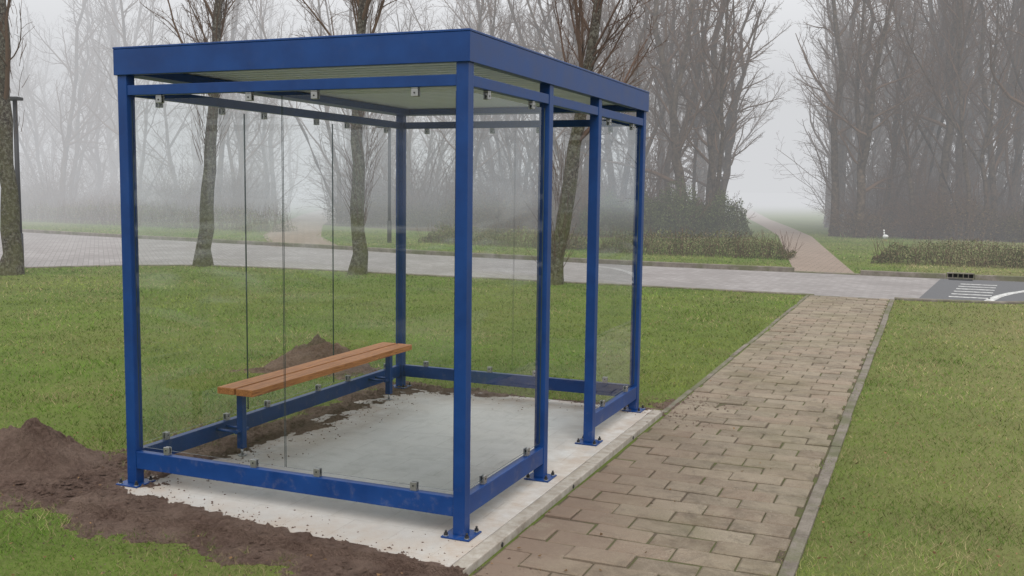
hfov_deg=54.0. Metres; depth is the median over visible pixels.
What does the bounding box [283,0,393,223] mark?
tree
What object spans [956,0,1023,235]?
tree
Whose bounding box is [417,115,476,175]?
tree
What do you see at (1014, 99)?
tree
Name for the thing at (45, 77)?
tree
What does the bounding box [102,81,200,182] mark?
tree
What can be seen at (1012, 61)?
tree
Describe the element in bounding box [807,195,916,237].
shrub
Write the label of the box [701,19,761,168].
tree
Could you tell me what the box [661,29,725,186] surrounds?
tree
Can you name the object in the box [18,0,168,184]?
tree
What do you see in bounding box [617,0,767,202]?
tree
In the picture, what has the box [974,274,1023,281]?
kerb
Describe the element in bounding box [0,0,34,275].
tree
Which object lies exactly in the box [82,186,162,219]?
shrub
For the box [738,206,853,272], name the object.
path
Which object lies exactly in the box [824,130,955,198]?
shrub
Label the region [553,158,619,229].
shrub
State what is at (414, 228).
woodland floor
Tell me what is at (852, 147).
tree
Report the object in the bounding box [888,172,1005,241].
shrub
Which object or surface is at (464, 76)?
bus shelter
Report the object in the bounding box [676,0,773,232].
tree
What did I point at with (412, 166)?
shrub
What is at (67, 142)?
tree
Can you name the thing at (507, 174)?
shrub
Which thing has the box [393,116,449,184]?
tree
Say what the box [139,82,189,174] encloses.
tree
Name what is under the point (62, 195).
shrub
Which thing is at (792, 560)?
path kerb
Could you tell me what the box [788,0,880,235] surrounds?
tree
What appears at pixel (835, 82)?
tree
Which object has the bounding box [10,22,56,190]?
tree
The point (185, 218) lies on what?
hedge
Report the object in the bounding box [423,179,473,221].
shrub
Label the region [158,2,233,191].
tree
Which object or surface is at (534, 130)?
tree
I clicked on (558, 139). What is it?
tree
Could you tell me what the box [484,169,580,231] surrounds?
shrub
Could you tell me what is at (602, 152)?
tree
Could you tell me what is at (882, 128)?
tree
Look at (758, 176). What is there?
sky
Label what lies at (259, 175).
shrub
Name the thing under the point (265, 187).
shrub
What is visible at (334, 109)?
tree
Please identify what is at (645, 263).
kerb
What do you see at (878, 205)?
shrub
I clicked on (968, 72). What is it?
tree
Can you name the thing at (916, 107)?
tree
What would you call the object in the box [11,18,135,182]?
tree
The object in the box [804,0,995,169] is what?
tree
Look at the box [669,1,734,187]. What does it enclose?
tree
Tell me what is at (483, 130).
tree
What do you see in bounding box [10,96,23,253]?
street lamp
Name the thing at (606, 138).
tree
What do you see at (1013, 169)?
tree
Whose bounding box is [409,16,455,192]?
tree
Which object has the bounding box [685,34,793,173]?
tree
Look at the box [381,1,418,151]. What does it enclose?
tree
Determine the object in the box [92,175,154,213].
shrub
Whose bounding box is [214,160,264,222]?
shrub
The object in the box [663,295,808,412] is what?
path kerb
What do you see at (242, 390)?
bench
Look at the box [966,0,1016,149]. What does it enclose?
tree
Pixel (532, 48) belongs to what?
tree
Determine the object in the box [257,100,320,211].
tree
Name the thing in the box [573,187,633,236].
shrub
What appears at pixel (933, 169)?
shrub
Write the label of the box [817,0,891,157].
tree
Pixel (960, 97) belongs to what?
tree
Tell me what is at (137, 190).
shrub
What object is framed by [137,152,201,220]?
shrub
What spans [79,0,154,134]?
tree
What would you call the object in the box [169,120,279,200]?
shrub
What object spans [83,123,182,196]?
shrub
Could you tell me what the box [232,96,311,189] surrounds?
tree
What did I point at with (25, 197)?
shrub
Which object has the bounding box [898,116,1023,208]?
shrub
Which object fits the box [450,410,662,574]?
slab kerb
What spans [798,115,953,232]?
shrub
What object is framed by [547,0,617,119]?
tree
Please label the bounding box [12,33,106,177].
tree
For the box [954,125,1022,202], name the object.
shrub
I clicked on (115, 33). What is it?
tree
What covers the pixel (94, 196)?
shrub
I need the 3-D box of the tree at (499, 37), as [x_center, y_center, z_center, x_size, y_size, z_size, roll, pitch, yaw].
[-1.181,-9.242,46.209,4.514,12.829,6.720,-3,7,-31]
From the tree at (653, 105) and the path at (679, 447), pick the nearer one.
the path at (679, 447)
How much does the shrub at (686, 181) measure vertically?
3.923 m
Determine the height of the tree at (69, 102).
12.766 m
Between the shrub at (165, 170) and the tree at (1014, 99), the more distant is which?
the shrub at (165, 170)
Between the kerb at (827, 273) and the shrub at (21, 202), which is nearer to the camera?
the kerb at (827, 273)
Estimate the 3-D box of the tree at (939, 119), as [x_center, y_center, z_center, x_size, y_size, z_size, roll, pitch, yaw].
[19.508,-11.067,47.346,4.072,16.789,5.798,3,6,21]
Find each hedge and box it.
[21,197,297,231]
[417,220,600,250]
[599,225,801,259]
[871,234,1023,268]
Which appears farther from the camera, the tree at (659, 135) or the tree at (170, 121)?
the tree at (170, 121)
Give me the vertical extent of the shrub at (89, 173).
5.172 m
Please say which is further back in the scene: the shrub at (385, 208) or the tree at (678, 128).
the tree at (678, 128)
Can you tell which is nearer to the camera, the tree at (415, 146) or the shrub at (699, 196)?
the shrub at (699, 196)
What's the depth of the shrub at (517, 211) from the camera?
40.23 m
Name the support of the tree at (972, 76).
on the woodland floor at (960, 239)
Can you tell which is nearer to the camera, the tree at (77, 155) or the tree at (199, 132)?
the tree at (77, 155)
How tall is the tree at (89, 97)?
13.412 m
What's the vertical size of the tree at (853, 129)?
9.717 m
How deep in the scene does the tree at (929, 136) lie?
39.27 m
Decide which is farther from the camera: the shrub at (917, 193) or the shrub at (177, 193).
the shrub at (177, 193)
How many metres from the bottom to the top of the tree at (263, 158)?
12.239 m
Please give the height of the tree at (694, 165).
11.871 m
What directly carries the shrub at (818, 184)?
on the woodland floor at (960, 239)
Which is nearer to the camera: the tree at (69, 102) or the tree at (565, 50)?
the tree at (565, 50)
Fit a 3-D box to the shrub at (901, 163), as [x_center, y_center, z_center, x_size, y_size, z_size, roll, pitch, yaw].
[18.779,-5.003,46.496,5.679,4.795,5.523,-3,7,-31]
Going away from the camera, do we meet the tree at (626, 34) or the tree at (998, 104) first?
the tree at (998, 104)
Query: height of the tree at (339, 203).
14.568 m
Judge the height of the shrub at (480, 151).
4.928 m
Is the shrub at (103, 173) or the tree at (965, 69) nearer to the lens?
the tree at (965, 69)
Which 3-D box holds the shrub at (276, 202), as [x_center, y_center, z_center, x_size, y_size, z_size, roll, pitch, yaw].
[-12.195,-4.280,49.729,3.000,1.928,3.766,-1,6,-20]
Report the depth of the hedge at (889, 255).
25.04 m
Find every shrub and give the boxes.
[0,173,58,213]
[0,191,34,215]
[13,116,158,201]
[13,142,68,184]
[14,129,57,189]
[14,152,110,200]
[20,146,96,217]
[20,176,79,215]
[40,143,119,193]
[42,190,120,218]
[59,184,119,213]
[79,171,149,201]
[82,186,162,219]
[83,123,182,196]
[89,178,170,196]
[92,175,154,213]
[105,141,184,199]
[116,135,275,217]
[117,193,188,220]
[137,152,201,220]
[150,174,196,215]
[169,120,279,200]
[173,184,232,219]
[180,142,317,216]
[183,154,294,205]
[202,152,269,217]
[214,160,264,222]
[230,169,294,211]
[242,186,297,220]
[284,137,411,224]
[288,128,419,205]
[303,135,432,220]
[309,170,377,220]
[320,114,520,226]
[327,183,427,226]
[341,182,395,218]
[348,133,502,221]
[364,181,430,227]
[365,180,420,224]
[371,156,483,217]
[394,154,454,224]
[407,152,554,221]
[407,191,454,227]
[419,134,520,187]
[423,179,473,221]
[430,177,493,224]
[436,118,587,226]
[439,176,512,229]
[440,133,586,227]
[454,186,513,231]
[473,117,628,216]
[477,180,560,232]
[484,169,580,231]
[484,179,536,228]
[496,170,585,228]
[553,102,709,227]
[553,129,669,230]
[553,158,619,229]
[554,173,627,234]
[570,180,628,233]
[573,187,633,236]
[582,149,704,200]
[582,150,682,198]
[605,190,679,237]
[643,177,718,236]
[645,157,722,203]
[658,182,705,204]
[685,186,753,236]
[765,131,972,236]
[774,149,902,223]
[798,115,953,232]
[805,164,884,229]
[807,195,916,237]
[818,133,949,228]
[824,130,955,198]
[829,168,921,230]
[838,121,994,237]
[840,201,896,236]
[856,130,999,195]
[875,158,965,237]
[879,134,986,202]
[881,187,972,239]
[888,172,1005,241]
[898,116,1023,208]
[950,129,1023,203]
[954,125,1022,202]
[976,140,1023,205]
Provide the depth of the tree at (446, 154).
61.61 m
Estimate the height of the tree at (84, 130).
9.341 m
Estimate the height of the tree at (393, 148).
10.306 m
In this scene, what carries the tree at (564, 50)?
on the woodland floor at (414, 228)
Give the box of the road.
[0,232,1014,298]
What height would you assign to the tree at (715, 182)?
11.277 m
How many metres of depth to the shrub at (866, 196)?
43.84 m
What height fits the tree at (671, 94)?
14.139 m
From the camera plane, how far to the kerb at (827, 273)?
21.98 m
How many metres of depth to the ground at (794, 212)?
10.50 m
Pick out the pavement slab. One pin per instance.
(404, 444)
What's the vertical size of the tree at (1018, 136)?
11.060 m
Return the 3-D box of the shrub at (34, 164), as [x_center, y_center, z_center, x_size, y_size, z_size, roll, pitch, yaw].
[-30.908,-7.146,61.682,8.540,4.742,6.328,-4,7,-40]
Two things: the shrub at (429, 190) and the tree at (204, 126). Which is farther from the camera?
the tree at (204, 126)
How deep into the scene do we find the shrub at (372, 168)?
46.60 m
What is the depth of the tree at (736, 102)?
41.98 m
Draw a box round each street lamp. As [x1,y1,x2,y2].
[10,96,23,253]
[376,126,391,242]
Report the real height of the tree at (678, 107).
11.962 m
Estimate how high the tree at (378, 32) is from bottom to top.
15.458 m
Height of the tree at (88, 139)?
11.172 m
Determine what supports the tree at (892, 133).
on the woodland floor at (960, 239)
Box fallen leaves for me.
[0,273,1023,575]
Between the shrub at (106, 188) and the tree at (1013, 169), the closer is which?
the tree at (1013, 169)
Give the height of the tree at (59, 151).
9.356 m
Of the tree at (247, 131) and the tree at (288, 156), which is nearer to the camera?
the tree at (247, 131)
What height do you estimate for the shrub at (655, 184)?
5.377 m
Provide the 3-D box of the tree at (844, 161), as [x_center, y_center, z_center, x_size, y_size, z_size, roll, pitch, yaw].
[14.717,-7.401,44.633,3.175,9.938,5.550,1,6,4]
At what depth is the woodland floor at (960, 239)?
38.92 m
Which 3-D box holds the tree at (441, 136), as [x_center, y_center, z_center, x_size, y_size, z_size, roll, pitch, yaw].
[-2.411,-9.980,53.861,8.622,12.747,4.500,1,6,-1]
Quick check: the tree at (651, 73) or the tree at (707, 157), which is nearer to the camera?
the tree at (651, 73)
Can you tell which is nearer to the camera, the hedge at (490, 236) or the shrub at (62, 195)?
the hedge at (490, 236)
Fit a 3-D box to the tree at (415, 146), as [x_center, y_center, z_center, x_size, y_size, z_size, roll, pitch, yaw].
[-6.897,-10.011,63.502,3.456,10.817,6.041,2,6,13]
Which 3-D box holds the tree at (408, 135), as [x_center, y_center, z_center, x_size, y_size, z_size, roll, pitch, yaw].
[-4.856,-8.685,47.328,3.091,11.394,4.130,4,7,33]
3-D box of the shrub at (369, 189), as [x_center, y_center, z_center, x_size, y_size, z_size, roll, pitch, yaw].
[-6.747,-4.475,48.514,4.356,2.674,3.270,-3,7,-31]
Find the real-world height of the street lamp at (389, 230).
3.670 m
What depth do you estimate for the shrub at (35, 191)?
52.44 m
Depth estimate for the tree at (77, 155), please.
52.89 m
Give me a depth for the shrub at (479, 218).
40.60 m
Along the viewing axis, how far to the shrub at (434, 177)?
55.29 m
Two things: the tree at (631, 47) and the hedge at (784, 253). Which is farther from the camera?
the tree at (631, 47)
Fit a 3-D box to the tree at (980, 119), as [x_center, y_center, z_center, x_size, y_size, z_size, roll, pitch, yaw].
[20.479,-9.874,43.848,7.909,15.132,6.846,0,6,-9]
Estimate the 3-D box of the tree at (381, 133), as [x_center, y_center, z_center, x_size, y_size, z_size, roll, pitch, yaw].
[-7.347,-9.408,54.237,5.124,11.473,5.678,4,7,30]
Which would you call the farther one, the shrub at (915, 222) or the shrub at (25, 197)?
the shrub at (25, 197)
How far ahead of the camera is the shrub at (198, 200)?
49.75 m
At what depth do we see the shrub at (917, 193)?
39.86 m
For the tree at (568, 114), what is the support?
on the woodland floor at (414, 228)
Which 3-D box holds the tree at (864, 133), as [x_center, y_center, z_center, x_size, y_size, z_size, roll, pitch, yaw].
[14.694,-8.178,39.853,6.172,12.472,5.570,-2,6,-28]
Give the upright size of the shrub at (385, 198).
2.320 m
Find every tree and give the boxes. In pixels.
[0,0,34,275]
[10,1,59,190]
[10,11,77,178]
[10,12,36,113]
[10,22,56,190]
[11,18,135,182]
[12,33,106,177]
[12,41,88,186]
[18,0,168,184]
[23,0,118,206]
[38,32,118,190]
[42,90,116,160]
[45,81,78,188]
[46,21,139,180]
[50,6,117,211]
[61,0,120,198]
[62,0,163,149]
[63,80,115,191]
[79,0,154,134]
[81,7,111,155]
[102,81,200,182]
[126,0,193,217]
[133,0,247,201]
[139,0,241,266]
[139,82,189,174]
[155,0,233,187]
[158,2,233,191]
[174,29,218,152]
[174,100,269,151]
[185,0,267,219]
[188,25,283,192]
[209,2,286,220]
[218,94,268,186]
[222,33,262,176]
[227,0,284,217]
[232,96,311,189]
[235,0,354,225]
[235,1,299,214]
[236,0,318,190]
[243,13,294,195]
[253,96,308,185]
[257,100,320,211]
[261,98,296,170]
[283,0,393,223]
[292,0,405,274]
[307,8,376,184]
[335,0,402,187]
[336,10,422,186]
[340,0,390,167]
[372,116,423,176]
[374,0,438,219]
[374,13,424,153]
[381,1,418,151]
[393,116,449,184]
[401,0,507,191]
[406,23,423,155]
[407,116,433,166]
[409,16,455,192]
[415,0,546,200]
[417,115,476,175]
[420,0,472,193]
[428,0,552,177]
[432,0,529,196]
[434,0,467,182]
[455,0,506,179]
[457,0,532,180]
[476,3,538,229]
[487,0,547,184]
[488,13,534,190]
[493,1,540,188]
[493,11,569,219]
[494,0,566,221]
[496,9,538,190]
[497,0,632,230]
[499,0,634,177]
[515,0,646,197]
[521,46,569,194]
[524,36,562,153]
[525,0,567,163]
[525,0,668,284]
[529,3,624,185]
[535,0,589,149]
[543,0,598,170]
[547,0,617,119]
[553,0,669,195]
[567,0,631,195]
[580,0,745,232]
[596,0,658,189]
[597,0,671,177]
[598,0,728,220]
[599,11,627,181]
[601,2,681,177]
[609,0,715,207]
[613,12,668,190]
[614,1,677,136]
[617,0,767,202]
[622,0,690,196]
[623,2,674,160]
[638,0,724,227]
[639,0,750,234]
[640,5,707,189]
[646,0,702,206]
[649,70,740,170]
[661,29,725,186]
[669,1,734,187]
[674,0,792,230]
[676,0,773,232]
[676,0,790,214]
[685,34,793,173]
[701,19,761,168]
[775,0,886,223]
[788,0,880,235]
[792,0,874,185]
[798,0,882,227]
[803,0,939,237]
[803,0,972,237]
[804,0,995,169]
[805,11,882,230]
[811,0,896,231]
[812,29,880,202]
[814,7,898,208]
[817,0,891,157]
[819,35,918,218]
[820,0,951,181]
[845,0,999,209]
[846,0,1002,239]
[847,34,956,185]
[853,0,924,216]
[861,0,1021,198]
[862,2,935,161]
[863,0,985,236]
[871,0,939,149]
[871,8,916,176]
[876,3,978,160]
[877,0,989,238]
[880,0,1023,239]
[883,0,1003,219]
[888,0,1022,234]
[890,0,945,188]
[906,0,990,230]
[912,1,1011,199]
[914,0,1005,193]
[933,0,1023,239]
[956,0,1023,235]
[956,0,1023,236]
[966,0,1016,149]
[966,0,1023,191]
[967,0,1023,110]
[975,0,1023,241]
[977,0,1023,206]
[977,7,1023,203]
[979,0,1023,205]
[990,104,1023,183]
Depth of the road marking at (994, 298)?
17.67 m
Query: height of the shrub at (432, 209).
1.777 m
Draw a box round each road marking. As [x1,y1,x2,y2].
[949,296,988,298]
[951,293,991,295]
[955,291,991,292]
[984,290,1023,300]
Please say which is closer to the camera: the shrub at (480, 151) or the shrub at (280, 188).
the shrub at (480, 151)
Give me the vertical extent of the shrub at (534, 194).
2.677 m
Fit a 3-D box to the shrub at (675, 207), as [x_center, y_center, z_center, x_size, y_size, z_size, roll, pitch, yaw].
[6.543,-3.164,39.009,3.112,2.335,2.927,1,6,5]
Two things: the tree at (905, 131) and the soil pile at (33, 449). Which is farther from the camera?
the tree at (905, 131)
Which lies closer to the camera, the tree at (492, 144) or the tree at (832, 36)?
the tree at (832, 36)
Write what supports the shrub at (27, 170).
on the woodland floor at (104, 219)
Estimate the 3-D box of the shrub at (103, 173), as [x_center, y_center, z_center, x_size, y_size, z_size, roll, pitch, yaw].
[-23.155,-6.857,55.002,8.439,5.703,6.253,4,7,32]
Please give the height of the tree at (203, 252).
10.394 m
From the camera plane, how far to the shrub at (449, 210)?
42.08 m
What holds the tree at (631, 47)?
on the woodland floor at (414, 228)
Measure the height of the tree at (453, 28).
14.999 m
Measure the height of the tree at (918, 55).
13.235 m
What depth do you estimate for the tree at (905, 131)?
39.27 m
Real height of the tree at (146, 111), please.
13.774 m
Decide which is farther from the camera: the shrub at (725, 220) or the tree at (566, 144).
the tree at (566, 144)
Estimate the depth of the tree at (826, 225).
48.65 m
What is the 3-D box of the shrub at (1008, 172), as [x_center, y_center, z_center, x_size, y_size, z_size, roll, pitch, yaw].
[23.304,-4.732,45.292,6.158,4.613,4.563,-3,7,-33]
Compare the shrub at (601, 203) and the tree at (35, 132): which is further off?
the tree at (35, 132)
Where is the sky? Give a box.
[6,0,1023,193]
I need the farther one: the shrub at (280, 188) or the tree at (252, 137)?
the tree at (252, 137)
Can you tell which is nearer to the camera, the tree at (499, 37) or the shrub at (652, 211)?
the shrub at (652, 211)
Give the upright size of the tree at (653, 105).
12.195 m
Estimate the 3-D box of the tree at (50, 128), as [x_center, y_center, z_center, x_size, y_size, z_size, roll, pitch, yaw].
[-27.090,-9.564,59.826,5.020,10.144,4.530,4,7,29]
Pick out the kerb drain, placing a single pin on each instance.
(959, 276)
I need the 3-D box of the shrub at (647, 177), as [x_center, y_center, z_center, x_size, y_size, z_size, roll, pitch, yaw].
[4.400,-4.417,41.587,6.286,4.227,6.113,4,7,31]
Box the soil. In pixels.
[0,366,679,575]
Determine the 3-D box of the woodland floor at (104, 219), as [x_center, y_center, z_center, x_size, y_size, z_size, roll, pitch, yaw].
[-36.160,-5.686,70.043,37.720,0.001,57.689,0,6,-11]
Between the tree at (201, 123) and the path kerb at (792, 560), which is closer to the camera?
the path kerb at (792, 560)
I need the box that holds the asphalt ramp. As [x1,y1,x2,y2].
[920,279,1023,300]
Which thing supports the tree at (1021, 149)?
on the woodland floor at (960, 239)
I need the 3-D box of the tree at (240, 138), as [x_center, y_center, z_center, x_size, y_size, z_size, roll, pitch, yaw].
[-12.873,-8.551,48.164,5.052,10.774,3.550,4,6,26]
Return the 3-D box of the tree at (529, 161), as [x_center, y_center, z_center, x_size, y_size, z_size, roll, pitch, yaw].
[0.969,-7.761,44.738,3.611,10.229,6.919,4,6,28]
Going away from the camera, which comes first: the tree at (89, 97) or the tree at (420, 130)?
the tree at (420, 130)
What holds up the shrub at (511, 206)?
on the woodland floor at (414, 228)
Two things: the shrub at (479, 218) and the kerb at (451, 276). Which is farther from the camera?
the shrub at (479, 218)
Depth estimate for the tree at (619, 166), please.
58.02 m
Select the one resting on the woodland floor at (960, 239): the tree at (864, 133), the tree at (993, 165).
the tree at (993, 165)
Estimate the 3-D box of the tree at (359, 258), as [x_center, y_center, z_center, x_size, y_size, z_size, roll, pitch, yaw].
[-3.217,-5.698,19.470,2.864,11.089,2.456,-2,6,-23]
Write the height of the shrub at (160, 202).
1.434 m
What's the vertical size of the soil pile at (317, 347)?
0.355 m
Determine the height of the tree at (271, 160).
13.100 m
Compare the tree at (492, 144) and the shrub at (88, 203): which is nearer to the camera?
the shrub at (88, 203)
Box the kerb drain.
[946,272,974,280]
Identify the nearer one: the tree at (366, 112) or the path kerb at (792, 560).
the path kerb at (792, 560)
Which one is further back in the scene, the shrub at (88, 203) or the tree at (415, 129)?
the tree at (415, 129)
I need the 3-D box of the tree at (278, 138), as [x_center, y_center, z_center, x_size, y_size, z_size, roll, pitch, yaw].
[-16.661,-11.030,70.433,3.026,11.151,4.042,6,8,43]
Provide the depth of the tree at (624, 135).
46.93 m
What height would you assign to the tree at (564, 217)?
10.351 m
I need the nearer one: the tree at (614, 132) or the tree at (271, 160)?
the tree at (614, 132)
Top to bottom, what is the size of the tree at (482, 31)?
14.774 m
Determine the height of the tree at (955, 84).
12.433 m
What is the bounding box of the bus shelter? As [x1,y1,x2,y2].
[112,28,649,541]
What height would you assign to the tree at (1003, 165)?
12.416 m
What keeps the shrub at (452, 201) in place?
on the woodland floor at (414, 228)
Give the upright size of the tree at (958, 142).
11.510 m
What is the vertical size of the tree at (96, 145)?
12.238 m
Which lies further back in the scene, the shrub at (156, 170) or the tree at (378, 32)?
the shrub at (156, 170)
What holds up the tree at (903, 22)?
on the woodland floor at (960, 239)
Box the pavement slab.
[124,389,651,566]
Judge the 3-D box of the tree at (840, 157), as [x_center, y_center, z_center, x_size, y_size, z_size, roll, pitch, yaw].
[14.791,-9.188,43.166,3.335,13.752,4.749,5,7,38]
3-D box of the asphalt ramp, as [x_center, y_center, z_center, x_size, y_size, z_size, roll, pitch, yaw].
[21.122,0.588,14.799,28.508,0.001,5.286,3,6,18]
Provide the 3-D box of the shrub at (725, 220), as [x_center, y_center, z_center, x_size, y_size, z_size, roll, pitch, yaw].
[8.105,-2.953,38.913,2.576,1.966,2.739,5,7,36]
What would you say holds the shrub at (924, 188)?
on the woodland floor at (960, 239)
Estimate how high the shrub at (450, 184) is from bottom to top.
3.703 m
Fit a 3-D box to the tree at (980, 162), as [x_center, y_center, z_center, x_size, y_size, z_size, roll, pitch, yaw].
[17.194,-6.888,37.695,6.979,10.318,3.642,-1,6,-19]
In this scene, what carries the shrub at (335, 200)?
on the woodland floor at (414, 228)
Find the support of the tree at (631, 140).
on the woodland floor at (414, 228)
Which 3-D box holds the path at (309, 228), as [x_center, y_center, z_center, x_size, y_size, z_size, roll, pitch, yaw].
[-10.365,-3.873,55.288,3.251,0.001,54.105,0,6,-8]
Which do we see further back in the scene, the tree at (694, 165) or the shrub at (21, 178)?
the shrub at (21, 178)
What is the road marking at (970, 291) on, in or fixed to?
on the asphalt ramp
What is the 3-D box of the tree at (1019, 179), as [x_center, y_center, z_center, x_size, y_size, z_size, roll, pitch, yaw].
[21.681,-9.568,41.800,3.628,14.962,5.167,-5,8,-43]
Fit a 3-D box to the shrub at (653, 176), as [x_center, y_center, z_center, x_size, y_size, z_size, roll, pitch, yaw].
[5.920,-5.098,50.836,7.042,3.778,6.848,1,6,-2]
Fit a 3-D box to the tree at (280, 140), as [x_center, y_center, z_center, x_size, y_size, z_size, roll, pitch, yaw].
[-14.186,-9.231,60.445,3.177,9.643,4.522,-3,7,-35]
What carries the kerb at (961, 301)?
on the road
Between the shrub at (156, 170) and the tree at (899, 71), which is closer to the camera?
the tree at (899, 71)
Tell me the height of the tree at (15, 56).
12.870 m
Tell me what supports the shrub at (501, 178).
on the woodland floor at (414, 228)
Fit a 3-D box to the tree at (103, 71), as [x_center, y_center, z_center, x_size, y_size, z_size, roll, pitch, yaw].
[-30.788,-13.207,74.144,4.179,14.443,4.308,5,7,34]
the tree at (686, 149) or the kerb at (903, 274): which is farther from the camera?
the tree at (686, 149)
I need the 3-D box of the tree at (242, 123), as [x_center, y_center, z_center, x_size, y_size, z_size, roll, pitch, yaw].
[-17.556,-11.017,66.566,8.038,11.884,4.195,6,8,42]
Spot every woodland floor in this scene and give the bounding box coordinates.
[23,213,215,222]
[324,217,720,237]
[878,234,1023,242]
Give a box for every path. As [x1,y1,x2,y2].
[263,207,343,246]
[472,295,888,575]
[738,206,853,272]
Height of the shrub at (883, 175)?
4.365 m
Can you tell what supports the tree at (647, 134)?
on the woodland floor at (414, 228)
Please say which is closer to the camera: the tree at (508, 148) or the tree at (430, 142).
the tree at (508, 148)
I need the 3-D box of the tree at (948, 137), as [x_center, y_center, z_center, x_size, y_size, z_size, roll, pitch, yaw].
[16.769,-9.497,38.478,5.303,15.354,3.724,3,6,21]
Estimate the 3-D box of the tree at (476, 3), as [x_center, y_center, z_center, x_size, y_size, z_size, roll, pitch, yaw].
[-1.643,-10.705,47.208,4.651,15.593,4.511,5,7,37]
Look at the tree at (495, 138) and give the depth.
45.28 m
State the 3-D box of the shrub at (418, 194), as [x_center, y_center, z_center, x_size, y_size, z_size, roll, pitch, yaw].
[-3.933,-5.739,44.764,8.941,6.020,6.625,0,6,-9]
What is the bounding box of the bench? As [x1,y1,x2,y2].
[216,342,411,455]
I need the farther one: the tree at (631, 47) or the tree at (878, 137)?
the tree at (631, 47)
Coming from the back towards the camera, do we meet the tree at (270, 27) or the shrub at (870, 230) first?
the tree at (270, 27)
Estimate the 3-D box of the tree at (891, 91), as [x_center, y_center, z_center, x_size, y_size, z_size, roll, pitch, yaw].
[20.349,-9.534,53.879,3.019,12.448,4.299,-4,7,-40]
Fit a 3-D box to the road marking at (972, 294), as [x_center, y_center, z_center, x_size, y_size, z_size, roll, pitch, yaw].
[8.119,0.118,17.752,0.650,0.001,0.150,3,6,22]
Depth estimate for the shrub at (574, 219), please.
38.83 m
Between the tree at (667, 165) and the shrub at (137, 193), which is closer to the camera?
the tree at (667, 165)
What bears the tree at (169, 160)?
on the woodland floor at (104, 219)
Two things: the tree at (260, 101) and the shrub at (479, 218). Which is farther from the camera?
the tree at (260, 101)
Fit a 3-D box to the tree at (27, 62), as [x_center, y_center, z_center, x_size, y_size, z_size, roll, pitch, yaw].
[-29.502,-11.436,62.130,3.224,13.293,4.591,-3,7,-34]
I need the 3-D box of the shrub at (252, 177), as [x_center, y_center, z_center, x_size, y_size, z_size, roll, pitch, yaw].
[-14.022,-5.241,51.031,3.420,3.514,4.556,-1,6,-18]
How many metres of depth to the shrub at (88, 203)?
48.81 m
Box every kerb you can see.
[22,229,793,271]
[24,265,813,295]
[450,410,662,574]
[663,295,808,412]
[778,299,894,575]
[794,271,859,274]
[860,270,945,278]
[894,297,1023,303]
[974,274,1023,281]
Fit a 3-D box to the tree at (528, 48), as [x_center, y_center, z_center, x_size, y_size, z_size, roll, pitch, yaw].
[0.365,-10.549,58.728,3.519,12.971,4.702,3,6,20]
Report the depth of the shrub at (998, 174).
45.50 m
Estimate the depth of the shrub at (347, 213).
44.28 m
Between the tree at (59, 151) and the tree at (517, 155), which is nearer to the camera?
the tree at (517, 155)
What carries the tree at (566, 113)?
on the woodland floor at (414, 228)
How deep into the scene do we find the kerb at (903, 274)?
21.36 m
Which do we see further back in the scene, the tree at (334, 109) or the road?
the tree at (334, 109)
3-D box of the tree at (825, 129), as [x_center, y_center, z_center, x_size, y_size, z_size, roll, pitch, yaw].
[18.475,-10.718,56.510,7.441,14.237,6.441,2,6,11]
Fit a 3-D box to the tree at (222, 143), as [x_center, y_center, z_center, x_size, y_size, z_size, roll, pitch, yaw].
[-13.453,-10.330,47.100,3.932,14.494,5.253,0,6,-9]
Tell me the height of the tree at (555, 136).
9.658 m
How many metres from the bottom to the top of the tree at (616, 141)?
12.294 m
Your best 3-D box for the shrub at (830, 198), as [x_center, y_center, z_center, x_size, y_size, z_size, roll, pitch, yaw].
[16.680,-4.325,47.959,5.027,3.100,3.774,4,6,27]
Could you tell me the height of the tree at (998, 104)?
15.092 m
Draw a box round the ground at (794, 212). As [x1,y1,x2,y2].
[0,184,1023,575]
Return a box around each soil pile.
[0,417,103,483]
[264,334,369,375]
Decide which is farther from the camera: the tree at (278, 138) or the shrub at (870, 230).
the tree at (278, 138)

